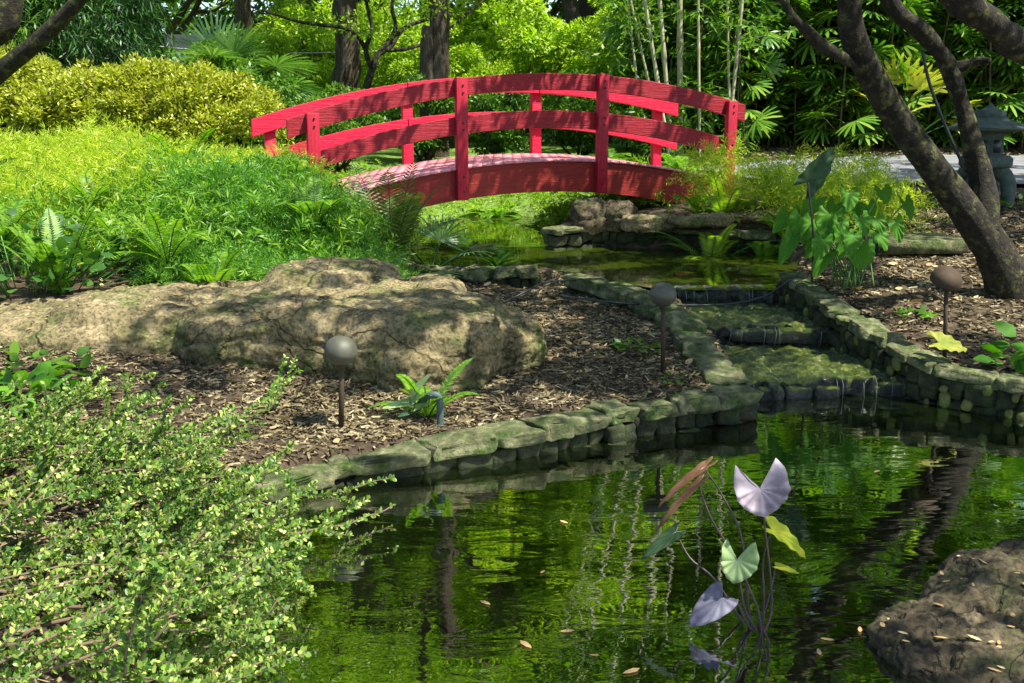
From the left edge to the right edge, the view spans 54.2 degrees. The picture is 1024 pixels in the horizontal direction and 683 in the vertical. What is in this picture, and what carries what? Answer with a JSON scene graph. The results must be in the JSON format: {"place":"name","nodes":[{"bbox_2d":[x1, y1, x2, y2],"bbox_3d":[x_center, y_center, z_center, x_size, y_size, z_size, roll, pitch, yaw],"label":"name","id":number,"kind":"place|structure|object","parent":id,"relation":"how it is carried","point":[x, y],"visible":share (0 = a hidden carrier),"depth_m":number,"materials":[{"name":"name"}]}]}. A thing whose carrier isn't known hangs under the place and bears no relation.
{"place":"outdoors","nodes":[
{"label":"outdoors","id":0,"kind":"place"},
{"bbox_2d":[0,120,1023,682],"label":"ground","id":1,"kind":"structure","parent":0,"point":[24,290],"depth_m":6.51,"materials":[{"name":"soil"}]},
{"bbox_2d":[0,360,79,417],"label":"leafy plant","id":2,"kind":"object","parent":1,"relation":"on","point":[44,371],"visible":0.64,"depth_m":5.25,"materials":[{"name":"green plant"}]},
{"bbox_2d":[0,0,86,84],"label":"tree","id":3,"kind":"object","parent":1,"relation":"on","point":[34,44],"visible":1,"depth_m":8.98,"materials":[{"name":"brown plant"}]},
{"bbox_2d":[0,197,89,258],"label":"fern","id":4,"kind":"object","parent":1,"relation":"on","point":[17,219],"visible":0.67,"depth_m":7.63,"materials":[{"name":"green plant"}]},
{"bbox_2d":[0,0,95,135],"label":"bamboo","id":5,"kind":"object","parent":1,"relation":"on","point":[24,31],"visible":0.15,"depth_m":16.85,"materials":[{"name":"plant"}]},
{"bbox_2d":[0,341,96,387],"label":"leafy plant","id":6,"kind":"object","parent":1,"relation":"on","point":[62,361],"visible":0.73,"depth_m":5.73,"materials":[{"name":"green plant"}]},
{"bbox_2d":[0,50,98,138],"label":"azalea bush","id":7,"kind":"object","parent":1,"relation":"on","point":[14,80],"visible":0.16,"depth_m":14.43,"materials":[{"name":"yellow plant"}]},
{"bbox_2d":[1,205,135,294],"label":"fern","id":8,"kind":"object","parent":1,"relation":"on","point":[45,265],"visible":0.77,"depth_m":7.12,"materials":[{"name":"green plant"}]},
{"bbox_2d":[0,208,144,300],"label":"leafy plant","id":9,"kind":"object","parent":1,"relation":"on","point":[62,243],"visible":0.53,"depth_m":7.20,"materials":[{"name":"green plant"}]},
{"bbox_2d":[0,57,145,142],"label":"azalea bush","id":10,"kind":"object","parent":1,"relation":"on","point":[45,102],"visible":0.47,"depth_m":13.88,"materials":[{"name":"yellow plant"}]},
{"bbox_2d":[30,170,120,207],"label":"fern","id":11,"kind":"object","parent":1,"relation":"on","point":[74,187],"visible":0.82,"depth_m":8.49,"materials":[{"name":"green plant"}]},
{"bbox_2d":[5,0,189,70],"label":"bamboo","id":12,"kind":"object","parent":1,"relation":"on","point":[123,12],"visible":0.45,"depth_m":17.25,"materials":[{"name":"plant"}]},
{"bbox_2d":[83,211,149,250],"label":"fern","id":13,"kind":"object","parent":1,"relation":"on","point":[113,230],"visible":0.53,"depth_m":7.84,"materials":[{"name":"green plant"}]},
{"bbox_2d":[0,127,262,163],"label":"feathery ground cover","id":14,"kind":"object","parent":1,"relation":"on","point":[214,145],"visible":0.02,"depth_m":13.14,"materials":[{"name":"green plant"}]},
{"bbox_2d":[60,51,239,146],"bbox_3d":[-5.097,-3.281,14.455,2.915,1.818,2.172,0,12,0],"label":"azalea bush","id":15,"kind":"object","parent":1,"relation":"on","point":[132,75],"visible":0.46,"depth_m":13.79,"materials":[{"name":"yellow plant"}]},
{"bbox_2d":[86,212,242,278],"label":"fern","id":16,"kind":"object","parent":1,"relation":"on","point":[155,246],"visible":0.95,"depth_m":7.42,"materials":[{"name":"green plant"}]},
{"bbox_2d":[93,0,236,33],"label":"tree","id":17,"kind":"object","parent":1,"relation":"on","point":[175,22],"visible":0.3,"depth_m":44.83,"materials":[{"name":"green plant"}]},
{"bbox_2d":[117,127,247,162],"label":"fern","id":18,"kind":"object","parent":1,"relation":"on","point":[156,137],"visible":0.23,"depth_m":9.48,"materials":[{"name":"green plant"}]},
{"bbox_2d":[115,34,268,67],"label":"house","id":19,"kind":"structure","parent":1,"relation":"on","point":[178,36],"depth_m":37.59,"materials":[{"name":"grey glass"}]},
{"bbox_2d":[0,108,396,282],"bbox_3d":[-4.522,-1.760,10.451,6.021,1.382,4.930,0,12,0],"label":"feathery ground cover","id":20,"kind":"object","parent":1,"relation":"on","point":[62,156],"visible":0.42,"depth_m":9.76,"materials":[{"name":"green plant"}]},
{"bbox_2d":[0,353,396,682],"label":"spreading shrub","id":21,"kind":"object","parent":1,"relation":"on","point":[174,577],"visible":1,"depth_m":3.56,"materials":[{"name":"green plant"}]},
{"bbox_2d":[0,343,407,682],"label":"mulch","id":22,"kind":"object","parent":1,"relation":"on","point":[175,393],"visible":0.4,"depth_m":5.40,"materials":[{"name":"brown wood"}]},
{"bbox_2d":[131,61,294,148],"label":"azalea bush","id":23,"kind":"object","parent":1,"relation":"on","point":[233,89],"visible":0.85,"depth_m":13.63,"materials":[{"name":"yellow plant"}]},
{"bbox_2d":[161,247,267,284],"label":"fern","id":24,"kind":"object","parent":1,"relation":"on","point":[197,274],"visible":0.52,"depth_m":7.20,"materials":[{"name":"green plant"}]},
{"bbox_2d":[147,38,291,136],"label":"shrub","id":25,"kind":"object","parent":1,"relation":"on","point":[231,64],"visible":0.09,"depth_m":17.60,"materials":[{"name":"green plant"}]},
{"bbox_2d":[156,10,325,101],"bbox_3d":[-5.015,-4.639,18.383,3.447,2.803,3.099,0,12,0],"label":"fan palm","id":26,"kind":"object","parent":1,"relation":"on","point":[225,44],"visible":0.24,"depth_m":17.98,"materials":[{"name":"green plant"}]},
{"bbox_2d":[234,0,253,50],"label":"tree","id":27,"kind":"object","parent":1,"relation":"on","point":[243,11],"visible":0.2,"depth_m":27.33,"materials":[{"name":"brown plant"}]},
{"bbox_2d":[90,144,423,270],"bbox_3d":[-2.226,-1.175,8.837,2.814,1.141,2.636,0,12,0],"label":"feathery bush","id":28,"kind":"object","parent":1,"relation":"on","point":[262,176],"visible":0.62,"depth_m":8.26,"materials":[{"name":"green plant"}]},
{"bbox_2d":[217,64,303,153],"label":"shrub","id":29,"kind":"object","parent":1,"relation":"on","point":[288,90],"visible":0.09,"depth_m":15.84,"materials":[{"name":"green plant"}]},
{"bbox_2d":[114,227,430,285],"bbox_3d":[-1.885,-0.596,7.791,2.641,0.620,1.470,0,12,0],"label":"feathery ground cover","id":30,"kind":"object","parent":1,"relation":"on","point":[198,255],"visible":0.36,"depth_m":7.58,"materials":[{"name":"green plant"}]},
{"bbox_2d":[0,256,547,393],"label":"boulder","id":31,"kind":"object","parent":1,"relation":"on","point":[438,343],"visible":0.77,"depth_m":6.13,"materials":[{"name":"stone"}]},
{"bbox_2d":[230,0,334,140],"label":"shrub","id":32,"kind":"object","parent":1,"relation":"on","point":[282,49],"visible":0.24,"depth_m":22.67,"materials":[{"name":"green plant"}]},
{"bbox_2d":[243,173,362,227],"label":"fern","id":33,"kind":"object","parent":1,"relation":"on","point":[332,202],"visible":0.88,"depth_m":8.12,"materials":[{"name":"green plant"}]},
{"bbox_2d":[254,0,383,112],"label":"shrub","id":34,"kind":"object","parent":1,"relation":"on","point":[284,23],"visible":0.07,"depth_m":27.23,"materials":[{"name":"green plant"}]},
{"bbox_2d":[46,0,612,127],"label":"woods","id":35,"kind":"object","parent":1,"relation":"on","point":[256,15],"visible":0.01,"depth_m":51.40,"materials":[{"name":"green plant"}]},
{"bbox_2d":[289,81,390,170],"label":"shrub","id":36,"kind":"object","parent":1,"relation":"on","point":[364,119],"visible":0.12,"depth_m":16.26,"materials":[{"name":"green plant"}]},
{"bbox_2d":[325,335,357,428],"bbox_3d":[-0.880,0.229,5.195,0.168,0.528,0.169,0,12,0],"label":"path light","id":37,"kind":"object","parent":1,"relation":"on","point":[341,351],"visible":0.98,"depth_m":5.11,"materials":[{"name":"metal"}]},
{"bbox_2d":[331,0,361,131],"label":"tree","id":38,"kind":"object","parent":1,"relation":"on","point":[346,72],"visible":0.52,"depth_m":20.98,"materials":[{"name":"brown plant"}]},
{"bbox_2d":[261,233,435,271],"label":"ground cover","id":39,"kind":"object","parent":1,"relation":"on","point":[391,250],"visible":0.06,"depth_m":8.54,"materials":[{"name":"green plant"}]},
{"bbox_2d":[197,0,522,89],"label":"tree","id":40,"kind":"object","parent":1,"relation":"on","point":[390,42],"visible":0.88,"depth_m":20.12,"materials":[{"name":"green plant"}]},
{"bbox_2d":[321,0,449,123],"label":"shrub","id":41,"kind":"object","parent":1,"relation":"on","point":[381,77],"visible":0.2,"depth_m":23.80,"materials":[{"name":"green plant"}]},
{"bbox_2d":[343,156,462,258],"bbox_3d":[-1.103,-1.175,8.954,1.262,0.972,1.325,5,13,20],"label":"feather palm","id":42,"kind":"object","parent":1,"relation":"on","point":[410,217],"visible":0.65,"depth_m":8.74,"materials":[{"name":"green plant"}]},
{"bbox_2d":[365,357,480,418],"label":"fern","id":43,"kind":"object","parent":1,"relation":"on","point":[429,410],"visible":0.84,"depth_m":5.47,"materials":[{"name":"green plant"}]},
{"bbox_2d":[419,25,435,157],"bbox_3d":[-1.629,-4.749,19.228,0.322,2.548,0.320,0,12,0],"label":"trunk","id":44,"kind":"object","parent":1,"relation":"on","point":[426,56],"visible":0.5,"depth_m":18.99,"materials":[{"name":"brown plant"}]},
{"bbox_2d":[376,71,481,161],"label":"shrub","id":45,"kind":"object","parent":1,"relation":"on","point":[445,105],"visible":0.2,"depth_m":17.86,"materials":[{"name":"green plant"}]},
{"bbox_2d":[430,0,449,157],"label":"tree","id":46,"kind":"object","parent":1,"relation":"on","point":[440,23],"visible":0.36,"depth_m":19.06,"materials":[{"name":"brown plant"}]},
{"bbox_2d":[378,214,504,278],"bbox_3d":[-0.733,-0.759,8.659,1.332,0.612,1.232,6,14,25],"label":"fan palm","id":47,"kind":"object","parent":1,"relation":"on","point":[466,252],"visible":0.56,"depth_m":8.90,"materials":[{"name":"green plant"}]},
{"bbox_2d":[386,17,514,147],"bbox_3d":[-1.450,-5.975,23.286,2.945,3.090,2.521,-3,13,-13],"label":"shrub","id":48,"kind":"object","parent":1,"relation":"on","point":[471,59],"visible":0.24,"depth_m":22.89,"materials":[{"name":"green plant"}]},
{"bbox_2d":[405,263,541,287],"bbox_3d":[-0.386,-0.485,8.585,1.308,0.391,0.358,4,13,19],"label":"stone edging","id":49,"kind":"object","parent":1,"relation":"on","point":[522,276],"visible":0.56,"depth_m":8.39,"materials":[{"name":"stone"}]},
{"bbox_2d":[417,0,531,76],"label":"shrub","id":50,"kind":"object","parent":1,"relation":"on","point":[474,14],"visible":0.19,"depth_m":26.70,"materials":[{"name":"green plant"}]},
{"bbox_2d":[253,269,727,439],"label":"mulch","id":51,"kind":"object","parent":1,"relation":"on","point":[455,420],"visible":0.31,"depth_m":6.11,"materials":[{"name":"brown wood"}]},
{"bbox_2d":[383,374,429,419],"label":"seedling","id":52,"kind":"object","parent":51,"relation":"on","point":[413,398],"visible":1,"depth_m":5.39,"materials":[{"name":"green plant"}]},
{"bbox_2d":[417,391,443,427],"bbox_3d":[-0.454,0.365,5.394,0.070,0.232,0.214,-11,16,-40],"label":"pipe","id":53,"kind":"object","parent":51,"relation":"on","point":[440,408],"visible":0.82,"depth_m":5.32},
{"bbox_2d":[560,271,800,305],"bbox_3d":[1.298,-0.380,7.654,1.882,0.286,0.277,-2,13,-11],"label":"hose","id":54,"kind":"object","parent":51,"relation":"on","point":[768,294],"visible":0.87,"depth_m":7.71,"materials":[{"name":"black rubber"}]},
{"bbox_2d":[251,73,745,216],"bbox_3d":[0.293,-2.114,12.246,6.590,2.241,1.486,-5,13,-21],"label":"footbridge","id":55,"kind":"object","parent":1,"relation":"on","point":[463,174],"visible":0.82,"depth_m":11.61,"materials":[{"name":"red paint"}]},
{"bbox_2d":[248,385,763,505],"bbox_3d":[0.080,0.570,5.407,3.040,0.363,0.365,-6,14,-26],"label":"stone edging","id":56,"kind":"object","parent":1,"relation":"on","point":[613,422],"visible":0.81,"depth_m":5.32,"materials":[{"name":"stone"}]},
{"bbox_2d":[468,93,547,154],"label":"shrub","id":57,"kind":"object","parent":1,"relation":"on","point":[497,102],"visible":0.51,"depth_m":17.54,"materials":[{"name":"green plant"}]},
{"bbox_2d":[334,154,697,229],"bbox_3d":[-0.207,-2.128,14.176,5.287,0.936,5.024,0,12,0],"label":"ground cover","id":58,"kind":"object","parent":1,"relation":"on","point":[560,214],"visible":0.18,"depth_m":13.67,"materials":[{"name":"green plant"}]},
{"bbox_2d":[18,234,1023,579],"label":"fallen leaves","id":59,"kind":"object","parent":1,"relation":"on","point":[336,440],"depth_m":6.29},
{"bbox_2d":[461,0,589,144],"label":"shrub","id":60,"kind":"object","parent":1,"relation":"on","point":[534,32],"visible":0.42,"depth_m":23.54,"materials":[{"name":"green plant"}]},
{"bbox_2d":[561,0,581,135],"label":"tree","id":61,"kind":"object","parent":1,"relation":"on","point":[570,10],"visible":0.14,"depth_m":26.80,"materials":[{"name":"brown plant"}]},
{"bbox_2d":[527,69,626,155],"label":"shrub","id":62,"kind":"object","parent":1,"relation":"on","point":[582,140],"visible":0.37,"depth_m":17.75,"materials":[{"name":"green plant"}]},
{"bbox_2d":[578,0,604,72],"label":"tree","id":63,"kind":"object","parent":1,"relation":"on","point":[585,10],"visible":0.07,"depth_m":31.08,"materials":[{"name":"green plant"}]},
{"bbox_2d":[537,0,650,142],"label":"shrub","id":64,"kind":"object","parent":1,"relation":"on","point":[578,35],"visible":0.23,"depth_m":23.11,"materials":[{"name":"green plant"}]},
{"bbox_2d":[616,104,697,159],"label":"shrub","id":65,"kind":"object","parent":1,"relation":"on","point":[683,110],"visible":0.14,"depth_m":17.00,"materials":[{"name":"green plant"}]},
{"bbox_2d":[563,273,753,392],"bbox_3d":[1.057,-0.044,7.145,0.555,0.563,2.647,-4,13,-19],"label":"stone edging","id":66,"kind":"object","parent":1,"relation":"on","point":[685,328],"visible":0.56,"depth_m":6.99,"materials":[{"name":"stone"}]},
{"bbox_2d":[540,224,777,251],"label":"stone bank","id":67,"kind":"structure","parent":1,"relation":"on","point":[563,237],"depth_m":10.66,"materials":[{"name":"stone"}]},
{"bbox_2d":[569,197,608,234],"bbox_3d":[0.844,-1.358,10.859,0.455,0.408,0.420,0,12,0],"label":"rock","id":68,"kind":"object","parent":67,"relation":"on","point":[586,214],"visible":0.87,"depth_m":10.70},
{"bbox_2d":[604,200,637,229],"bbox_3d":[1.147,-1.382,10.851,0.418,0.314,0.442,0,12,0],"label":"rock","id":69,"kind":"object","parent":67,"relation":"on","point":[616,211],"visible":0.6,"depth_m":10.68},
{"bbox_2d":[620,212,677,233],"bbox_3d":[1.453,-1.255,10.578,0.619,0.229,0.452,-2,13,-9],"label":"rock","id":70,"kind":"object","parent":67,"relation":"on","point":[643,223],"visible":0.91,"depth_m":10.39,"materials":[{"name":"stone"}]},
{"bbox_2d":[667,212,734,227],"bbox_3d":[1.956,-1.278,10.454,0.686,0.162,0.499,0,12,0],"label":"rock","id":71,"kind":"object","parent":67,"relation":"on","point":[720,220],"visible":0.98,"depth_m":10.27,"materials":[{"name":"stone"}]},
{"bbox_2d":[649,282,676,372],"bbox_3d":[0.932,-0.071,6.218,0.169,0.600,0.170,0,12,0],"label":"path light","id":72,"kind":"object","parent":1,"relation":"on","point":[663,295],"visible":0.97,"depth_m":6.13,"materials":[{"name":"metal"}]},
{"bbox_2d":[661,153,710,172],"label":"fern","id":73,"kind":"object","parent":1,"relation":"on","point":[674,163],"visible":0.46,"depth_m":15.40,"materials":[{"name":"green plant"}]},
{"bbox_2d":[578,0,796,165],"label":"bamboo","id":74,"kind":"object","parent":1,"relation":"on","point":[680,42],"visible":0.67,"depth_m":16.31,"materials":[{"name":"plant"}]},
{"bbox_2d":[588,0,786,150],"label":"lady palm","id":75,"kind":"object","parent":1,"relation":"on","point":[617,36],"visible":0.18,"depth_m":18.89,"materials":[{"name":"plant"}]},
{"bbox_2d":[637,52,752,150],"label":"shrub","id":76,"kind":"object","parent":1,"relation":"on","point":[672,73],"visible":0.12,"depth_m":17.80,"materials":[{"name":"green plant"}]},
{"bbox_2d":[662,194,741,224],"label":"fern","id":77,"kind":"object","parent":1,"relation":"on","point":[695,208],"visible":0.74,"depth_m":10.78,"materials":[{"name":"green plant"}]},
{"bbox_2d":[644,223,780,259],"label":"fern","id":78,"kind":"object","parent":1,"relation":"on","point":[710,242],"visible":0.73,"depth_m":10.25,"materials":[{"name":"green plant"}]},
{"bbox_2d":[691,171,768,212],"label":"fern","id":79,"kind":"object","parent":1,"relation":"on","point":[713,200],"visible":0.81,"depth_m":10.51,"materials":[{"name":"green plant"}]},
{"bbox_2d":[669,0,825,156],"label":"lady palm","id":80,"kind":"object","parent":1,"relation":"on","point":[754,85],"visible":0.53,"depth_m":17.29,"materials":[{"name":"green plant"}]},
{"bbox_2d":[708,206,786,223],"bbox_3d":[2.522,-1.358,10.772,0.850,0.179,0.645,0,12,0],"label":"rock","id":81,"kind":"object","parent":1,"relation":"on","point":[742,216],"visible":0.47,"depth_m":10.53,"materials":[{"name":"stone"}]},
{"bbox_2d":[738,241,779,255],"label":"fern","id":82,"kind":"object","parent":1,"relation":"on","point":[767,251],"visible":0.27,"depth_m":10.14,"materials":[{"name":"green plant"}]},
{"bbox_2d":[674,284,905,400],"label":"cascade","id":83,"kind":"object","parent":1,"relation":"on","point":[774,351],"visible":0.61,"depth_m":7.21,"materials":[{"name":"stone"}]},
{"bbox_2d":[665,130,950,238],"bbox_3d":[2.976,-1.684,10.567,2.707,1.122,2.851,0,12,0],"label":"feathery ground cover","id":84,"kind":"object","parent":1,"relation":"on","point":[831,185],"visible":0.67,"depth_m":10.52,"materials":[{"name":"green plant"}]},
{"bbox_2d":[751,0,941,151],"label":"lady palm","id":85,"kind":"object","parent":1,"relation":"on","point":[812,122],"visible":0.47,"depth_m":17.36,"materials":[{"name":"green plant"}]},
{"bbox_2d":[675,143,1023,165],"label":"mulch","id":86,"kind":"object","parent":1,"relation":"on","point":[876,148],"visible":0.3,"depth_m":17.70,"materials":[{"name":"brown wood"}]},
{"bbox_2d":[696,0,870,146],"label":"lady palm","id":87,"kind":"object","parent":86,"relation":"on","point":[799,94],"visible":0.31,"depth_m":17.79,"materials":[{"name":"green plant"}]},
{"bbox_2d":[809,52,983,150],"bbox_3d":[6.832,-4.159,17.459,2.354,1.692,2.574,-7,14,-29],"label":"lady palm","id":88,"kind":"object","parent":86,"relation":"on","point":[919,82],"visible":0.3,"depth_m":17.01,"materials":[{"name":"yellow plant"}]},
{"bbox_2d":[705,189,1023,389],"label":"mulch","id":89,"kind":"object","parent":1,"relation":"on","point":[898,282],"visible":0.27,"depth_m":7.89,"materials":[{"name":"brown wood"}]},
{"bbox_2d":[772,184,914,287],"bbox_3d":[2.565,-0.795,7.608,1.099,0.786,0.548,0,12,0],"label":"taro plant","id":90,"kind":"object","parent":89,"relation":"on","point":[855,248],"visible":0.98,"depth_m":7.62,"materials":[{"name":"green plant"}]},
{"bbox_2d":[867,233,967,253],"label":"stone slab","id":91,"kind":"structure","parent":89,"relation":"on","point":[925,243],"depth_m":9.03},
{"bbox_2d":[930,266,962,357],"bbox_3d":[2.795,-0.150,6.494,0.198,0.682,0.193,0,12,0],"label":"path light","id":92,"kind":"object","parent":89,"relation":"on","point":[947,279],"visible":0.97,"depth_m":6.39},
{"bbox_2d":[973,320,1023,372],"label":"leafy plant","id":93,"kind":"object","parent":89,"relation":"on","point":[1004,328],"visible":0.99,"depth_m":6.33,"materials":[{"name":"green plant"}]},
{"bbox_2d":[797,0,993,149],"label":"lady palm","id":94,"kind":"object","parent":1,"relation":"on","point":[886,18],"visible":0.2,"depth_m":17.43,"materials":[{"name":"green plant"}]},
{"bbox_2d":[811,1,980,140],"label":"lady palm","id":95,"kind":"object","parent":1,"relation":"on","point":[943,99],"visible":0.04,"depth_m":17.86,"materials":[{"name":"green plant"}]},
{"bbox_2d":[776,272,1023,419],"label":"stone edging","id":96,"kind":"object","parent":1,"relation":"on","point":[922,375],"visible":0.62,"depth_m":6.47,"materials":[{"name":"stone"}]},
{"bbox_2d":[793,147,834,281],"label":"taro plant","id":97,"kind":"object","parent":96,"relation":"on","point":[814,174],"visible":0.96,"depth_m":7.36,"materials":[{"name":"green plant"}]},
{"bbox_2d":[778,0,1023,300],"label":"leaning tree","id":98,"kind":"object","parent":1,"relation":"on","point":[971,208],"visible":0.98,"depth_m":7.51,"materials":[{"name":"brown plant"}]},
{"bbox_2d":[859,0,1023,148],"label":"lady palm","id":99,"kind":"object","parent":1,"relation":"on","point":[1016,68],"visible":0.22,"depth_m":17.56,"materials":[{"name":"green plant"}]},
{"bbox_2d":[864,538,1023,682],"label":"boulder","id":100,"kind":"object","parent":1,"relation":"on","point":[987,604],"visible":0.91,"depth_m":3.36,"materials":[{"name":"stone"}]},
{"bbox_2d":[924,0,1023,151],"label":"lady palm","id":101,"kind":"object","parent":1,"relation":"on","point":[1017,4],"visible":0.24,"depth_m":17.57,"materials":[{"name":"green plant"}]},
{"bbox_2d":[948,103,1023,207],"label":"stone lantern","id":102,"kind":"object","parent":1,"relation":"on","point":[995,124],"visible":0.52,"depth_m":10.93,"materials":[{"name":"grey stone"}]},
{"bbox_2d":[955,2,1023,141],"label":"lady palm","id":103,"kind":"object","parent":1,"relation":"on","point":[1011,113],"visible":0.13,"depth_m":17.45,"materials":[{"name":"green plant"}]},
{"bbox_2d":[79,394,1023,682],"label":"water","id":104,"kind":"structure","parent":0,"point":[415,576],"depth_m":4.12,"materials":[{"name":"liquid"}]},
{"bbox_2d":[641,456,805,631],"bbox_3d":[0.731,0.708,3.529,0.521,0.674,0.326,9,15,35],"label":"taro plant","id":105,"kind":"object","parent":104,"relation":"on","point":[767,497],"visible":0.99,"depth_m":3.48,"materials":[{"name":"purple plant"}]},
{"bbox_2d":[398,216,799,289],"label":"water","id":106,"kind":"structure","parent":0,"point":[647,267],"depth_m":9.90,"materials":[{"name":"liquid"}]},
{"bbox_2d":[703,155,1023,183],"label":"path","id":107,"kind":"structure","parent":0,"point":[1017,168],"depth_m":15.00,"materials":[{"name":"concrete"}]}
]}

